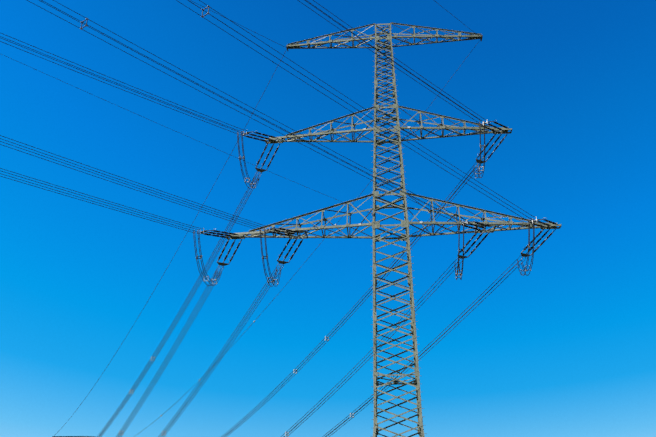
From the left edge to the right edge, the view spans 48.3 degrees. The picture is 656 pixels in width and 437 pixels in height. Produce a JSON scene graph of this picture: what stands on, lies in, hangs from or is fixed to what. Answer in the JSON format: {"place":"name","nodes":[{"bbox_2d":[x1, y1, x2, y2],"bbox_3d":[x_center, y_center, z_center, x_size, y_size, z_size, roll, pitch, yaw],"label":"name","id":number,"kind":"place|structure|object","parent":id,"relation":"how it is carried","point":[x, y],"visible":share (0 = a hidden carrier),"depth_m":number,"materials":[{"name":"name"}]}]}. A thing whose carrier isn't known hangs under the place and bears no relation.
{"place":"outdoors","nodes":[
{"label":"outdoors","id":0,"kind":"place"},
{"bbox_2d":[0,0,655,436],"label":"sky","id":1,"kind":"structure","parent":0,"point":[567,347],"materials":[{"name":"blue"}]},
{"bbox_3d":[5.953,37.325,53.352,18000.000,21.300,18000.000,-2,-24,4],"label":"ground","id":2,"kind":"structure","parent":0,"visible":0},
{"bbox_2d":[52,436,94,436],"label":"pylon","id":3,"kind":"object","parent":2,"relation":"on","point":[73,436],"visible":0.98,"depth_m":209.87,"materials":[{"name":"metal"}]},
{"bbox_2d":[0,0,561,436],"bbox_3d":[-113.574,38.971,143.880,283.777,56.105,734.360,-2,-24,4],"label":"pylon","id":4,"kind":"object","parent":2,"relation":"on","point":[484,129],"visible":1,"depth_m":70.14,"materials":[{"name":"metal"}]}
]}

